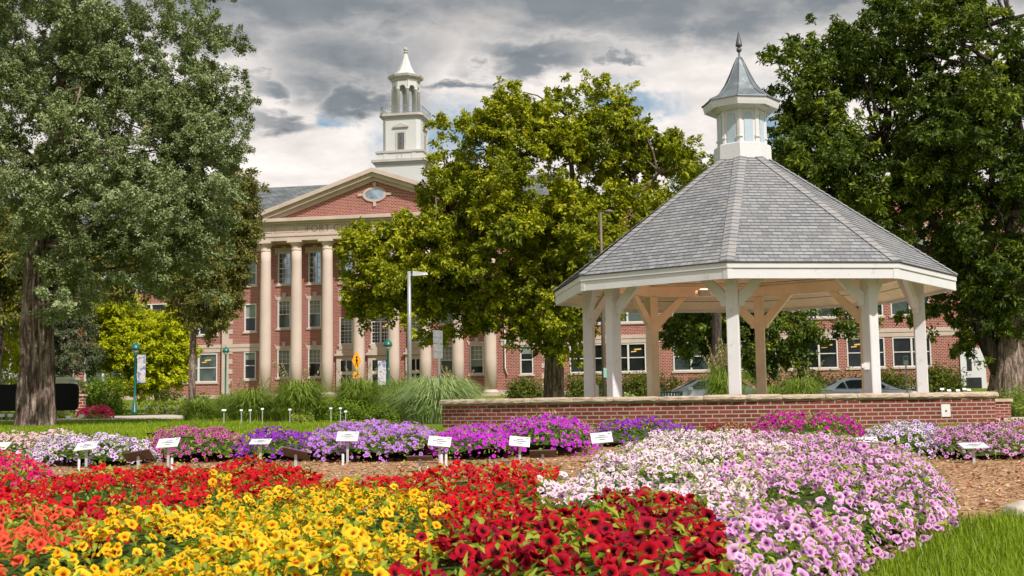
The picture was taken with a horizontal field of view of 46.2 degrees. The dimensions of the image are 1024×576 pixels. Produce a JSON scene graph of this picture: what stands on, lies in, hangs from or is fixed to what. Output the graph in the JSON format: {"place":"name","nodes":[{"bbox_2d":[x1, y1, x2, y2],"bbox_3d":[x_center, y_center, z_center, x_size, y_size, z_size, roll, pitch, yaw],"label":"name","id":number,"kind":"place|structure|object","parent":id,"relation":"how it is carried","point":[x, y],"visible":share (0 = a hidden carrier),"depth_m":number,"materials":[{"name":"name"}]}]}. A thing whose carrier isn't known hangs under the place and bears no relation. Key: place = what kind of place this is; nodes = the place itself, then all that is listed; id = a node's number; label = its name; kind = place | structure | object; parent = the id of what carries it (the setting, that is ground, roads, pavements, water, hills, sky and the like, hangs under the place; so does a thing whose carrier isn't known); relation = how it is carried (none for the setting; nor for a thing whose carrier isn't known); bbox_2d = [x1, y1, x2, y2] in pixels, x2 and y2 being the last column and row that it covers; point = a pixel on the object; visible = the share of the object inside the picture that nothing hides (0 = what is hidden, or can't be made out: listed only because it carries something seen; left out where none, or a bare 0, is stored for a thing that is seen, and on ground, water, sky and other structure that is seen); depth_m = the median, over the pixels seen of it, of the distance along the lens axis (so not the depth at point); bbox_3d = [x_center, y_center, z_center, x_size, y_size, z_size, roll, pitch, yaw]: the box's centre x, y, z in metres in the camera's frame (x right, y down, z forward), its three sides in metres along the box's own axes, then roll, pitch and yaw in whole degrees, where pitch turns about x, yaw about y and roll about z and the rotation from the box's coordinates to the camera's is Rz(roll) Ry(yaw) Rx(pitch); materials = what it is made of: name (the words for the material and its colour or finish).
{"place":"outdoors","nodes":[
{"label":"outdoors","id":0,"kind":"place"},
{"bbox_2d":[1,415,182,420],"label":"path","id":1,"kind":"structure","parent":0,"point":[150,417],"depth_m":41.87,"materials":[{"name":"concrete"}]},
{"bbox_2d":[176,398,219,420],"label":"ornamental grass","id":2,"kind":"object","parent":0,"point":[199,409],"depth_m":35.59,"materials":[{"name":"green plant"}]},
{"bbox_2d":[208,380,239,419],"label":"ornamental grass","id":3,"kind":"object","parent":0,"point":[221,412],"depth_m":37.55,"materials":[{"name":"plant"}]},
{"bbox_2d":[214,377,277,421],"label":"ornamental grass","id":4,"kind":"object","parent":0,"point":[245,400],"depth_m":34.47,"materials":[{"name":"plant"}]},
{"bbox_2d":[257,361,338,421],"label":"ornamental grass","id":5,"kind":"object","parent":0,"point":[298,397],"depth_m":32.94,"materials":[{"name":"plant"}]},
{"bbox_2d":[379,367,417,411],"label":"ornamental grass","id":6,"kind":"object","parent":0,"point":[391,382],"depth_m":36.59,"materials":[{"name":"plant"}]},
{"bbox_2d":[0,388,1022,575],"bbox_3d":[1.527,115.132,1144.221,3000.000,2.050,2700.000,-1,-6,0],"label":"ground","id":7,"kind":"structure","parent":0,"point":[130,402],"depth_m":51.21,"materials":[{"name":"green plant"}]},
{"bbox_2d":[1,276,21,383],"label":"golden shrub tree","id":8,"kind":"object","parent":7,"relation":"on","point":[13,354],"visible":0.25,"depth_m":54.50,"materials":[{"name":"green plant"}]},
{"bbox_2d":[0,384,78,415],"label":"black sign","id":9,"kind":"object","parent":7,"relation":"on","point":[66,396],"visible":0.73,"depth_m":34.32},
{"bbox_2d":[8,249,110,388],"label":"spruce tree","id":10,"kind":"object","parent":7,"relation":"on","point":[70,346],"visible":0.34,"depth_m":63.69,"materials":[{"name":"green plant"}]},
{"bbox_2d":[0,197,175,383],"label":"shade tree","id":11,"kind":"object","parent":7,"relation":"on","point":[15,296],"visible":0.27,"depth_m":50.12,"materials":[{"name":"green plant"}]},
{"bbox_2d":[76,404,113,418],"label":"petunia patch","id":12,"kind":"object","parent":7,"relation":"on","point":[94,410],"visible":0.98,"depth_m":41.06,"materials":[{"name":"pink plant"}]},
{"bbox_2d":[69,370,131,414],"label":"shrub","id":13,"kind":"object","parent":7,"relation":"on","point":[99,395],"visible":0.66,"depth_m":57.35,"materials":[{"name":"green plant"}]},
{"bbox_2d":[0,0,261,426],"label":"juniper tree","id":14,"kind":"object","parent":7,"relation":"on","point":[67,100],"visible":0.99,"depth_m":31.51,"materials":[{"name":"green plant"}]},
{"bbox_2d":[131,341,145,413],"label":"street lamp","id":15,"kind":"object","parent":7,"relation":"on","point":[141,363],"visible":0.98,"depth_m":59.89,"materials":[{"name":"teal metal"}]},
{"bbox_2d":[81,294,204,405],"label":"golden tree","id":16,"kind":"object","parent":7,"relation":"on","point":[124,327],"visible":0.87,"depth_m":65.78,"materials":[{"name":"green plant"}]},
{"bbox_2d":[139,397,186,413],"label":"perennial plant","id":17,"kind":"object","parent":7,"relation":"on","point":[169,404],"visible":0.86,"depth_m":59.40,"materials":[{"name":"green plant"}]},
{"bbox_2d":[145,387,187,412],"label":"shrub","id":18,"kind":"object","parent":7,"relation":"on","point":[167,396],"visible":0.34,"depth_m":61.62,"materials":[{"name":"green plant"}]},
{"bbox_2d":[146,166,270,403],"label":"olive conifer","id":19,"kind":"object","parent":7,"relation":"on","point":[218,315],"visible":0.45,"depth_m":49.86,"materials":[{"name":"green plant"}]},
{"bbox_2d":[313,397,356,421],"bbox_3d":[-4.836,3.352,32.810,1.284,0.746,1.276,-1,-6,0],"label":"shrub","id":20,"kind":"object","parent":7,"relation":"on","point":[332,414],"visible":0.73,"depth_m":32.62,"materials":[{"name":"green plant"}]},
{"bbox_2d":[325,361,394,416],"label":"ornamental grass","id":21,"kind":"object","parent":7,"relation":"on","point":[369,391],"depth_m":35.00,"materials":[{"name":"plant"}]},
{"bbox_2d":[347,402,402,421],"bbox_3d":[-3.569,3.343,32.345,1.627,0.644,1.546,-1,-6,0],"label":"shrub","id":22,"kind":"object","parent":7,"relation":"on","point":[365,414],"visible":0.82,"depth_m":31.95,"materials":[{"name":"green plant"}]},
{"bbox_2d":[377,338,391,385],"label":"street lamp","id":23,"kind":"object","parent":7,"relation":"on","point":[387,344],"visible":0.78,"depth_m":61.88,"materials":[{"name":"green paint"}]},
{"bbox_2d":[407,271,427,385],"bbox_3d":[-2.901,1.726,37.018,0.673,4.514,0.280,-1,-6,0],"label":"street lamp","id":24,"kind":"object","parent":7,"relation":"on","point":[409,336],"visible":0.83,"depth_m":37.04,"materials":[{"name":"metal"}]},
{"bbox_2d":[375,374,496,423],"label":"ornamental grass","id":25,"kind":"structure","parent":7,"relation":"on","point":[425,396],"depth_m":28.80,"materials":[{"name":"green plant"}]},
{"bbox_2d":[433,330,442,384],"bbox_3d":[-2.434,2.814,39.925,0.059,2.822,0.600,-4,-7,28],"label":"traffic sign","id":26,"kind":"object","parent":7,"relation":"on","point":[438,347],"visible":0.93,"depth_m":39.97,"materials":[{"name":"metal"}]},
{"bbox_2d":[1,47,1004,399],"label":"school building","id":27,"kind":"structure","parent":7,"relation":"on","point":[293,321],"depth_m":98.38,"materials":[{"name":"brick"}]},
{"bbox_2d":[183,353,217,383],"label":"window","id":28,"kind":"structure","parent":27,"relation":"in","point":[206,365],"depth_m":101.65,"materials":[{"name":"glass"}]},
{"bbox_2d":[242,304,257,333],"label":"window","id":29,"kind":"structure","parent":27,"relation":"in","point":[249,309],"depth_m":101.03,"materials":[{"name":"paint"}]},
{"bbox_2d":[244,352,256,380],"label":"window","id":30,"kind":"structure","parent":27,"relation":"in","point":[249,357],"depth_m":100.64,"materials":[{"name":"paint"}]},
{"bbox_2d":[274,342,289,379],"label":"window","id":31,"kind":"structure","parent":27,"relation":"in","point":[283,355],"depth_m":100.10,"materials":[{"name":"glass"}]},
{"bbox_2d":[274,293,290,329],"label":"window","id":32,"kind":"structure","parent":27,"relation":"in","point":[284,303],"depth_m":100.52,"materials":[{"name":"glass"}]},
{"bbox_2d":[275,246,291,286],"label":"window","id":33,"kind":"structure","parent":27,"relation":"in","point":[284,254],"depth_m":100.91,"materials":[{"name":"glass"}]},
{"bbox_2d":[305,341,321,378],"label":"window","id":34,"kind":"structure","parent":27,"relation":"in","point":[314,351],"depth_m":99.64,"materials":[{"name":"glass"}]},
{"bbox_2d":[305,292,321,329],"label":"window","id":35,"kind":"structure","parent":27,"relation":"in","point":[314,302],"depth_m":100.03,"materials":[{"name":"paint"}]},
{"bbox_2d":[305,245,322,284],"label":"window","id":36,"kind":"structure","parent":27,"relation":"in","point":[314,253],"depth_m":100.42,"materials":[{"name":"paint"}]},
{"bbox_2d":[338,317,352,345],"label":"window","id":37,"kind":"structure","parent":27,"relation":"in","point":[345,326],"depth_m":99.37,"materials":[{"name":"glass"}]},
{"bbox_2d":[369,321,387,345],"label":"window","id":38,"kind":"structure","parent":27,"relation":"in","point":[379,334],"depth_m":98.84,"materials":[{"name":"glass"}]},
{"bbox_2d":[440,338,451,376],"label":"window","id":39,"kind":"structure","parent":27,"relation":"in","point":[447,353],"depth_m":97.59,"materials":[{"name":"paint"}]},
{"bbox_2d":[466,337,484,375],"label":"window","id":40,"kind":"structure","parent":27,"relation":"in","point":[476,347],"depth_m":97.11,"materials":[{"name":"paint"}]},
{"bbox_2d":[519,345,534,375],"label":"window","id":41,"kind":"structure","parent":27,"relation":"in","point":[526,360],"depth_m":96.36,"materials":[{"name":"glass"}]},
{"bbox_2d":[568,344,601,374],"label":"window","id":42,"kind":"structure","parent":27,"relation":"in","point":[598,358],"depth_m":95.70,"materials":[{"name":"paint"}]},
{"bbox_2d":[621,312,643,324],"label":"window","id":43,"kind":"structure","parent":27,"relation":"in","point":[632,318],"depth_m":95.42,"materials":[{"name":"paint"}]},
{"bbox_2d":[621,343,646,373],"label":"window","id":44,"kind":"structure","parent":27,"relation":"in","point":[633,355],"depth_m":95.12,"materials":[{"name":"glass"}]},
{"bbox_2d":[672,342,709,372],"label":"window","id":45,"kind":"structure","parent":27,"relation":"in","point":[679,365],"depth_m":94.24,"materials":[{"name":"glass"}]},
{"bbox_2d":[801,339,839,369],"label":"window","id":46,"kind":"structure","parent":27,"relation":"in","point":[829,354],"depth_m":92.42,"materials":[{"name":"glass"}]},
{"bbox_2d":[846,337,887,369],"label":"window","id":47,"kind":"structure","parent":27,"relation":"in","point":[853,349],"depth_m":91.99,"materials":[{"name":"glass"}]},
{"bbox_2d":[889,297,928,317],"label":"window","id":48,"kind":"structure","parent":27,"relation":"in","point":[903,305],"depth_m":91.77,"materials":[{"name":"glass"}]},
{"bbox_2d":[892,336,933,368],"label":"window","id":49,"kind":"structure","parent":27,"relation":"in","point":[901,346],"depth_m":91.39,"materials":[{"name":"paint"}]},
{"bbox_2d":[960,348,986,387],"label":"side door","id":50,"kind":"structure","parent":27,"relation":"in","point":[978,379],"depth_m":90.12,"materials":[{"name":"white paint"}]},
{"bbox_2d":[0,413,1019,443],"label":"grass","id":51,"kind":"structure","parent":7,"relation":"on","point":[121,428],"depth_m":27.85,"materials":[{"name":"green plant"}]},
{"bbox_2d":[3,439,1023,575],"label":"mulch bed","id":52,"kind":"object","parent":7,"relation":"on","point":[974,490],"visible":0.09,"depth_m":12.36,"materials":[{"name":"brown wood"}]},
{"bbox_2d":[0,446,57,493],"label":"petunia patch","id":53,"kind":"object","parent":52,"relation":"on","point":[12,463],"visible":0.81,"depth_m":8.23,"materials":[{"name":"pink plant"}]},
{"bbox_2d":[0,427,88,456],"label":"petunia patch","id":54,"kind":"object","parent":52,"relation":"on","point":[19,444],"visible":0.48,"depth_m":15.41,"materials":[{"name":"white plant"}]},
{"bbox_2d":[0,495,103,575],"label":"petunia patch","id":55,"kind":"object","parent":52,"relation":"on","point":[20,540],"visible":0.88,"depth_m":4.11,"materials":[{"name":"orange plant"}]},
{"bbox_2d":[74,441,98,468],"bbox_3d":[-4.539,1.797,12.790,0.233,0.327,0.156,-1,-6,0],"label":"plant label","id":56,"kind":"object","parent":52,"relation":"on","point":[86,446],"visible":0.9,"depth_m":12.79,"materials":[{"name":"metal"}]},
{"bbox_2d":[28,430,161,465],"bbox_3d":[-4.905,1.863,14.007,2.094,0.421,2.190,-1,-6,0],"label":"petunia patch","id":57,"kind":"object","parent":52,"relation":"on","point":[54,449],"visible":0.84,"depth_m":13.35,"materials":[{"name":"white plant"}]},
{"bbox_2d":[122,449,154,468],"bbox_3d":[-3.581,1.694,11.493,0.269,0.305,0.150,-1,-6,0],"label":"plant label","id":58,"kind":"object","parent":52,"relation":"on","point":[138,456],"visible":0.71,"depth_m":11.49,"materials":[{"name":"metal"}]},
{"bbox_2d":[156,437,180,466],"bbox_3d":[-3.665,1.773,12.791,0.232,0.352,0.149,-1,-6,0],"label":"plant label","id":59,"kind":"object","parent":52,"relation":"on","point":[167,443],"visible":0.9,"depth_m":12.79,"materials":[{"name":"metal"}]},
{"bbox_2d":[146,424,252,462],"bbox_3d":[-3.896,1.892,14.704,1.898,0.458,2.804,-1,-6,0],"label":"petunia patch","id":60,"kind":"object","parent":52,"relation":"on","point":[209,440],"visible":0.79,"depth_m":13.76,"materials":[{"name":"pink plant"}]},
{"bbox_2d":[24,469,451,575],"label":"petunia patch","id":61,"kind":"object","parent":52,"relation":"on","point":[333,535],"visible":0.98,"depth_m":4.04,"materials":[{"name":"yellow plant"}]},
{"bbox_2d":[229,423,326,462],"bbox_3d":[-2.894,1.870,14.614,1.551,0.456,2.604,-1,-6,0],"label":"petunia patch","id":62,"kind":"object","parent":52,"relation":"on","point":[280,437],"visible":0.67,"depth_m":13.76,"materials":[{"name":"purple plant"}]},
{"bbox_2d":[0,453,564,546],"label":"petunia patch","id":63,"kind":"object","parent":52,"relation":"on","point":[96,493],"visible":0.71,"depth_m":6.56,"materials":[{"name":"red plant"}]},
{"bbox_2d":[283,447,308,466],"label":"plant label","id":64,"kind":"object","parent":52,"relation":"on","point":[295,454],"visible":0.75,"depth_m":11.49,"materials":[{"name":"wood"}]},
{"bbox_2d":[336,431,358,463],"bbox_3d":[-1.781,1.746,12.993,0.232,0.385,0.144,-1,-6,0],"label":"plant label","id":65,"kind":"object","parent":52,"relation":"on","point":[347,437],"visible":0.9,"depth_m":12.99,"materials":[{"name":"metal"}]},
{"bbox_2d":[301,416,448,462],"bbox_3d":[-1.738,1.811,14.477,2.068,0.530,2.931,-1,-6,0],"label":"petunia patch","id":66,"kind":"object","parent":52,"relation":"on","point":[378,437],"visible":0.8,"depth_m":13.51,"materials":[{"name":"purple plant"}]},
{"bbox_2d":[428,436,451,462],"bbox_3d":[-0.770,1.743,12.791,0.249,0.336,0.145,-1,-6,0],"label":"plant label","id":67,"kind":"object","parent":52,"relation":"on","point":[438,442],"visible":0.88,"depth_m":12.79,"materials":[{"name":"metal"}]},
{"bbox_2d":[423,421,518,460],"bbox_3d":[-0.514,1.827,14.425,1.236,0.452,2.596,-1,-6,0],"label":"petunia patch","id":68,"kind":"object","parent":52,"relation":"on","point":[470,440],"visible":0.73,"depth_m":13.61,"materials":[{"name":"purple plant"}]},
{"bbox_2d":[509,436,529,462],"bbox_3d":[0.083,1.737,12.790,0.229,0.323,0.145,-1,-6,0],"label":"plant label","id":69,"kind":"object","parent":52,"relation":"on","point":[519,442],"visible":0.9,"depth_m":12.79,"materials":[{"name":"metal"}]},
{"bbox_2d":[529,449,555,467],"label":"plant label","id":70,"kind":"object","parent":52,"relation":"on","point":[542,454],"visible":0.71,"depth_m":11.79,"materials":[{"name":"metal"}]},
{"bbox_2d":[493,410,599,457],"bbox_3d":[0.459,1.816,15.107,1.440,0.564,3.222,-1,-6,0],"label":"petunia patch","id":71,"kind":"object","parent":52,"relation":"on","point":[562,431],"visible":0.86,"depth_m":14.00,"materials":[{"name":"purple plant"}]},
{"bbox_2d":[375,486,743,575],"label":"petunia patch","id":72,"kind":"object","parent":52,"relation":"on","point":[666,534],"visible":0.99,"depth_m":3.72,"materials":[{"name":"red plant"}]},
{"bbox_2d":[590,432,612,457],"bbox_3d":[0.943,1.691,12.593,0.231,0.363,0.141,-1,-6,0],"label":"plant label","id":73,"kind":"object","parent":52,"relation":"on","point":[601,438],"visible":0.81,"depth_m":12.60,"materials":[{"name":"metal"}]},
{"bbox_2d":[581,415,699,445],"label":"petunia patch","id":74,"kind":"object","parent":52,"relation":"on","point":[640,431],"visible":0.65,"depth_m":15.74,"materials":[{"name":"purple plant"}]},
{"bbox_2d":[534,426,792,531],"bbox_3d":[1.250,1.311,8.531,2.290,0.571,8.749,-1,-6,0],"label":"petunia patch","id":75,"kind":"object","parent":52,"relation":"on","point":[689,463],"visible":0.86,"depth_m":7.01,"materials":[{"name":"white plant"}]},
{"bbox_2d":[696,419,755,443],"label":"petunia patch","id":76,"kind":"object","parent":52,"relation":"on","point":[713,427],"visible":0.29,"depth_m":15.91,"materials":[{"name":"red plant"}]},
{"bbox_2d":[751,407,867,437],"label":"petunia patch","id":77,"kind":"object","parent":52,"relation":"on","point":[809,421],"visible":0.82,"depth_m":14.55,"materials":[{"name":"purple plant"}]},
{"bbox_2d":[710,428,963,575],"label":"petunia patch","id":78,"kind":"object","parent":52,"relation":"on","point":[829,504],"visible":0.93,"depth_m":5.75,"materials":[{"name":"pink plant"}]},
{"bbox_2d":[858,417,952,458],"bbox_3d":[4.580,1.729,13.925,1.894,0.452,3.195,-1,-6,0],"label":"petunia patch","id":79,"kind":"object","parent":52,"relation":"on","point":[912,435],"visible":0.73,"depth_m":12.81,"materials":[{"name":"white plant"}]},
{"bbox_2d":[921,418,1023,460],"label":"petunia patch","id":80,"kind":"object","parent":52,"relation":"on","point":[1004,438],"visible":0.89,"depth_m":12.61,"materials":[{"name":"pink plant"}]},
{"bbox_2d":[957,442,989,462],"bbox_3d":[4.576,1.651,11.888,0.257,0.240,0.166,-1,-6,0],"label":"plant label","id":81,"kind":"object","parent":52,"relation":"on","point":[973,445],"visible":0.9,"depth_m":11.89,"materials":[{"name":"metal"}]},
{"bbox_2d":[332,68,707,403],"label":"elm tree","id":82,"kind":"object","parent":7,"relation":"on","point":[470,243],"visible":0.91,"depth_m":43.74,"materials":[{"name":"green plant"}]},
{"bbox_2d":[501,375,543,397],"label":"hedge","id":83,"kind":"object","parent":7,"relation":"on","point":[530,390],"visible":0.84,"depth_m":83.22,"materials":[{"name":"green plant"}]},
{"bbox_2d":[564,369,606,396],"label":"hedge","id":84,"kind":"object","parent":7,"relation":"on","point":[575,388],"visible":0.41,"depth_m":83.23,"materials":[{"name":"green plant"}]},
{"bbox_2d":[599,209,613,396],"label":"street lamp","id":85,"kind":"object","parent":7,"relation":"on","point":[604,370],"visible":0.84,"depth_m":40.98,"materials":[{"name":"white metal"}]},
{"bbox_2d":[622,369,671,396],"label":"hedge","id":86,"kind":"object","parent":7,"relation":"on","point":[635,385],"visible":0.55,"depth_m":81.23,"materials":[{"name":"green plant"}]},
{"bbox_2d":[664,374,704,391],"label":"hedge","id":87,"kind":"object","parent":7,"relation":"on","point":[673,384],"visible":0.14,"depth_m":81.45,"materials":[{"name":"green plant"}]},
{"bbox_2d":[648,135,783,375],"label":"tree","id":88,"kind":"object","parent":7,"relation":"on","point":[716,325],"visible":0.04,"depth_m":65.91,"materials":[{"name":"green plant"}]},
{"bbox_2d":[439,392,998,429],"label":"garden wall","id":89,"kind":"structure","parent":7,"relation":"on","point":[875,409],"depth_m":20.08,"materials":[{"name":"brick"}]},
{"bbox_2d":[553,31,957,402],"bbox_3d":[4.649,-1.151,23.950,7.299,8.175,7.299,-5,-7,38],"label":"gazebo","id":90,"kind":"object","parent":7,"relation":"on","point":[744,226],"visible":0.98,"depth_m":22.12,"materials":[{"name":"white paint"}]},
{"bbox_2d":[658,305,884,392],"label":"shade tree","id":91,"kind":"object","parent":7,"relation":"on","point":[693,330],"visible":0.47,"depth_m":72.90,"materials":[{"name":"green plant"}]},
{"bbox_2d":[768,358,828,394],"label":"ornamental grass","id":92,"kind":"object","parent":7,"relation":"on","point":[802,386],"depth_m":37.60,"materials":[{"name":"plant"}]},
{"bbox_2d":[770,369,846,394],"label":"hedge","id":93,"kind":"object","parent":7,"relation":"on","point":[822,377],"visible":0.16,"depth_m":77.53,"materials":[{"name":"green plant"}]},
{"bbox_2d":[843,365,915,389],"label":"hedge","id":94,"kind":"object","parent":7,"relation":"on","point":[896,380],"visible":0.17,"depth_m":75.41,"materials":[{"name":"green plant"}]},
{"bbox_2d":[755,0,1023,397],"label":"ash tree","id":95,"kind":"object","parent":7,"relation":"on","point":[968,139],"visible":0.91,"depth_m":41.23,"materials":[{"name":"green plant"}]},
{"bbox_2d":[842,501,1023,575],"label":"grass","id":96,"kind":"structure","parent":7,"relation":"on","point":[980,532],"depth_m":5.46,"materials":[{"name":"green plant"}]},
{"bbox_2d":[911,360,974,391],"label":"hedge","id":97,"kind":"object","parent":7,"relation":"on","point":[939,379],"visible":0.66,"depth_m":73.26,"materials":[{"name":"green plant"}]},
{"bbox_2d":[983,380,1023,412],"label":"shrub","id":98,"kind":"object","parent":7,"relation":"on","point":[1015,396],"visible":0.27,"depth_m":37.64,"materials":[{"name":"green plant"}]},
{"bbox_2d":[995,399,1012,417],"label":"brick pillar","id":99,"kind":"structure","parent":7,"relation":"on","point":[1003,408],"depth_m":28.67,"materials":[{"name":"brick"}]},
{"bbox_2d":[1007,398,1023,416],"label":"perennial plant","id":100,"kind":"object","parent":7,"relation":"on","point":[1017,406],"visible":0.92,"depth_m":30.66,"materials":[{"name":"green plant"}]},
{"bbox_2d":[0,0,1023,199],"label":"sky","id":101,"kind":"structure","parent":0,"point":[320,70],"materials":[{"name":"grey"}]},
{"bbox_2d":[693,336,756,395],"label":"ornamental grass","id":102,"kind":"object","parent":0,"point":[717,384],"depth_m":35.65,"materials":[{"name":"plant"}]},
{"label":"road","id":103,"kind":"structure","parent":0,"visible":0},
{"bbox_2d":[660,378,755,401],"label":"parked car","id":104,"kind":"object","parent":103,"relation":"on","point":[687,388],"visible":0.06,"depth_m":47.02,"materials":[{"name":"silver metal"}]},
{"bbox_2d":[818,378,916,399],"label":"parked car","id":105,"kind":"object","parent":103,"relation":"on","point":[851,385],"visible":0.1,"depth_m":49.02,"materials":[{"name":"silver metal"}]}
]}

